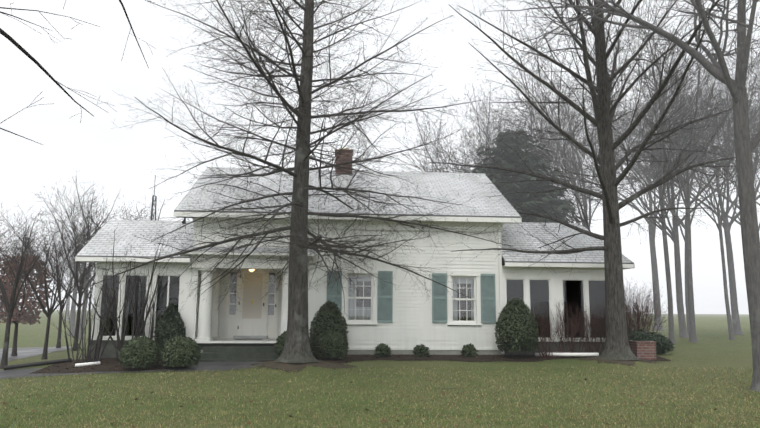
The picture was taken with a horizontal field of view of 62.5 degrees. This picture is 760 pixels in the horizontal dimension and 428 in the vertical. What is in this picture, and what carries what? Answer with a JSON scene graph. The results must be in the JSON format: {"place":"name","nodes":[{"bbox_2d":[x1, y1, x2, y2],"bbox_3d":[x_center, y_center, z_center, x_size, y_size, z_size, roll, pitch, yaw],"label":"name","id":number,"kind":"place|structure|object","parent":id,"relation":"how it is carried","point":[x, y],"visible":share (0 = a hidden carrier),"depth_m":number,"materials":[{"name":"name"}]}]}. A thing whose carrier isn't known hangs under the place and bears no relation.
{"place":"outdoors","nodes":[
{"label":"outdoors","id":0,"kind":"place"},
{"bbox_2d":[0,0,155,144],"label":"hanging branches","id":1,"kind":"object","parent":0,"point":[17,45],"visible":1,"depth_m":6.29,"materials":[{"name":"brown plant"}]},
{"bbox_2d":[0,346,268,378],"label":"driveway","id":2,"kind":"structure","parent":0,"point":[36,351],"depth_m":15.76,"materials":[{"name":"grey asphalt"}]},
{"bbox_2d":[195,268,288,340],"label":"porch columns","id":3,"kind":"structure","parent":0,"point":[208,321],"depth_m":17.83,"materials":[{"name":"white wood"}]},
{"bbox_2d":[193,227,498,347],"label":"house clapboard walls","id":4,"kind":"structure","parent":0,"point":[412,325],"depth_m":18.25,"materials":[{"name":"white wood"}]},
{"bbox_2d":[99,270,605,337],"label":"window frames","id":5,"kind":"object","parent":4,"relation":"in","point":[593,293],"depth_m":20.34,"materials":[{"name":"white wood"}]},
{"bbox_2d":[76,167,633,265],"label":"house roof","id":6,"kind":"structure","parent":4,"relation":"on","point":[449,187],"depth_m":19.42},
{"bbox_2d":[150,175,156,219],"bbox_3d":[-9.580,1.745,26.101,0.500,6.907,0.466,1,-9,-4],"label":"antenna mast","id":7,"kind":"object","parent":6,"relation":"on","point":[152,205],"visible":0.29,"depth_m":26.44,"materials":[{"name":"grey metal"}]},
{"bbox_2d":[335,148,352,174],"bbox_3d":[-1.300,-1.647,22.421,0.700,1.385,0.680,1,-9,-4],"label":"chimney","id":8,"kind":"object","parent":6,"relation":"on","point":[345,157],"visible":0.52,"depth_m":22.19,"materials":[{"name":"brick"}]},
{"bbox_2d":[326,270,495,322],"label":"window shutters","id":9,"kind":"object","parent":4,"relation":"attached to","point":[439,306],"depth_m":18.23,"materials":[{"name":"teal wood"}]},
{"bbox_2d":[100,272,605,337],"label":"window panes","id":10,"kind":"structure","parent":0,"point":[370,302],"depth_m":18.41,"materials":[{"name":"black glass"}]},
{"bbox_2d":[0,310,759,427],"bbox_3d":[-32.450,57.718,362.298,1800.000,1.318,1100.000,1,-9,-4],"label":"lawn ground","id":11,"kind":"structure","parent":0,"point":[713,347],"depth_m":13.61,"materials":[{"name":"green plant"}]},
{"bbox_2d":[0,227,78,355],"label":"brown tree","id":12,"kind":"object","parent":11,"relation":"on","point":[25,317],"depth_m":20.86,"materials":[{"name":"brown plant"}]},
{"bbox_2d":[0,229,96,320],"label":"distant tree line","id":13,"kind":"object","parent":11,"relation":"on","point":[68,301],"visible":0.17,"depth_m":95.42,"materials":[{"name":"plant"}]},
{"bbox_2d":[0,176,145,368],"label":"trees","id":14,"kind":"object","parent":11,"relation":"on","point":[10,307],"visible":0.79,"depth_m":18.73,"materials":[{"name":"brown plant"}]},
{"bbox_2d":[182,218,278,361],"bbox_3d":[-4.003,2.385,18.041,3.339,4.440,2.672,1,-9,-4],"label":"porch","id":15,"kind":"object","parent":11,"relation":"on","point":[238,352],"visible":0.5,"depth_m":17.63,"materials":[{"name":"grey concrete"}]},
{"bbox_2d":[251,360,357,372],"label":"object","id":16,"kind":"object","parent":11,"relation":"on","point":[293,367],"visible":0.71,"depth_m":15.10,"materials":[{"name":"brown soil"}]},
{"bbox_2d":[67,0,511,362],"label":"tree","id":17,"kind":"object","parent":16,"relation":"on","point":[296,349],"visible":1,"depth_m":15.46,"materials":[{"name":"brown plant"}]},
{"bbox_2d":[91,335,604,358],"bbox_3d":[-0.762,4.854,21.592,15.150,1.290,7.630,1,-9,-4],"label":"house foundation","id":18,"kind":"object","parent":11,"relation":"on","point":[109,351],"visible":0.02,"depth_m":18.08,"materials":[{"name":"grey concrete"}]},
{"bbox_2d":[29,354,670,373],"bbox_3d":[-0.200,3.985,16.696,17.200,0.412,2.600,1,-9,-4],"label":"mulch bed","id":19,"kind":"object","parent":11,"relation":"on","point":[102,367],"visible":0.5,"depth_m":17.08,"materials":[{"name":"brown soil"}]},
{"bbox_2d":[42,223,183,362],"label":"bare shrubs","id":20,"kind":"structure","parent":19,"relation":"on","point":[120,343],"depth_m":16.92,"materials":[{"name":"brown plant"}]},
{"bbox_2d":[118,336,161,367],"bbox_3d":[-5.941,3.413,15.512,1.044,0.769,1.006,1,-9,-4],"label":"ball shrub","id":21,"kind":"object","parent":19,"relation":"on","point":[140,352],"visible":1,"depth_m":15.22,"materials":[{"name":"green plant"}]},
{"bbox_2d":[153,303,185,347],"bbox_3d":[-5.765,3.112,17.209,0.862,1.306,0.881,1,-9,-4],"label":"cone shrub","id":22,"kind":"object","parent":19,"relation":"on","point":[170,324],"visible":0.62,"depth_m":16.97,"materials":[{"name":"green plant"}]},
{"bbox_2d":[160,335,201,366],"bbox_3d":[-4.946,3.395,15.545,1.007,0.756,0.981,1,-9,-4],"label":"ball shrub","id":23,"kind":"object","parent":19,"relation":"on","point":[178,351],"visible":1,"depth_m":15.25,"materials":[{"name":"green plant"}]},
{"bbox_2d":[274,331,313,356],"bbox_3d":[-2.292,3.450,16.711,1.049,0.766,1.011,1,-9,-4],"label":"ball shrub","id":24,"kind":"object","parent":19,"relation":"on","point":[279,345],"visible":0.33,"depth_m":16.51,"materials":[{"name":"green plant"}]},
{"bbox_2d":[4,353,598,369],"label":"loose drain pipes","id":25,"kind":"object","parent":19,"relation":"on","point":[16,366],"visible":1,"depth_m":16.56,"materials":[{"name":"white plastic"}]},
{"bbox_2d":[309,300,348,342],"bbox_3d":[-1.428,3.119,17.567,1.118,1.380,1.027,1,-9,-4],"label":"conical bush","id":26,"kind":"object","parent":19,"relation":"on","point":[327,316],"visible":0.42,"depth_m":17.33,"materials":[{"name":"green plant"}]},
{"bbox_2d":[313,329,348,358],"bbox_3d":[-1.323,3.516,16.939,0.995,0.783,0.984,1,-9,-4],"label":"ball shrub","id":27,"kind":"object","parent":19,"relation":"on","point":[331,344],"visible":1,"depth_m":16.64,"materials":[{"name":"green plant"}]},
{"bbox_2d":[374,343,390,356],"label":"foundation plant","id":28,"kind":"object","parent":19,"relation":"on","point":[382,349],"visible":0.96,"depth_m":17.55,"materials":[{"name":"green plant"}]},
{"bbox_2d":[413,344,429,356],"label":"foundation plant","id":29,"kind":"object","parent":19,"relation":"on","point":[421,350],"visible":0.98,"depth_m":17.64,"materials":[{"name":"green plant"}]},
{"bbox_2d":[461,343,477,357],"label":"foundation plant","id":30,"kind":"object","parent":19,"relation":"on","point":[469,350],"visible":0.96,"depth_m":17.74,"materials":[{"name":"green plant"}]},
{"bbox_2d":[494,297,539,352],"bbox_3d":[3.865,3.132,17.747,1.276,1.530,1.166,1,-9,-4],"label":"bush","id":31,"kind":"object","parent":19,"relation":"on","point":[517,326],"visible":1,"depth_m":17.39,"materials":[{"name":"green plant"}]},
{"bbox_2d":[529,277,678,358],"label":"bare shrubs","id":32,"kind":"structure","parent":19,"relation":"on","point":[633,323],"depth_m":17.97,"materials":[{"name":"brown plant"}]},
{"bbox_2d":[628,341,655,359],"bbox_3d":[7.463,3.911,17.842,0.590,0.575,0.590,1,-9,-4],"label":"brick planter","id":33,"kind":"object","parent":19,"relation":"on","point":[643,349],"visible":0.81,"depth_m":17.59,"materials":[{"name":"red brick"}]},
{"bbox_2d":[75,212,634,353],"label":"house trim","id":34,"kind":"structure","parent":11,"relation":"on","point":[266,324],"depth_m":18.34,"materials":[{"name":"white wood"}]},
{"bbox_2d":[180,246,314,252],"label":"porch cap roof","id":35,"kind":"structure","parent":34,"relation":"on","point":[260,249],"depth_m":17.83,"materials":[{"name":"metal"}]},
{"bbox_2d":[0,0,759,391],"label":"trees","id":36,"kind":"object","parent":11,"relation":"on","point":[738,138],"visible":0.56,"depth_m":30.18,"materials":[{"name":"plant"}]},
{"bbox_2d":[0,364,759,427],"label":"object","id":37,"kind":"object","parent":11,"relation":"on","point":[249,422],"depth_m":11.38,"materials":[{"name":"plant"}]},
{"bbox_2d":[464,126,628,319],"bbox_3d":[6.823,1.236,32.200,11.661,11.808,11.305,1,-9,-4],"label":"evergreen tree","id":38,"kind":"object","parent":11,"relation":"on","point":[517,186],"depth_m":31.43,"materials":[{"name":"green plant"}]},
{"bbox_2d":[577,356,658,365],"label":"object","id":39,"kind":"object","parent":11,"relation":"on","point":[622,362],"visible":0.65,"depth_m":16.56,"materials":[{"name":"brown soil"}]},
{"bbox_2d":[421,0,759,359],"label":"tree","id":40,"kind":"object","parent":39,"relation":"on","point":[617,347],"visible":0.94,"depth_m":17.68,"materials":[{"name":"brown plant"}]},
{"bbox_2d":[627,329,674,353],"bbox_3d":[7.938,3.921,19.180,2.082,0.757,1.635,1,-9,-4],"label":"juniper shrub","id":41,"kind":"object","parent":11,"relation":"on","point":[664,344],"visible":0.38,"depth_m":18.76,"materials":[{"name":"green plant"}]},
{"bbox_2d":[0,0,759,313],"label":"sky","id":42,"kind":"structure","parent":0,"point":[89,61],"materials":[{"name":"white"}]}
]}

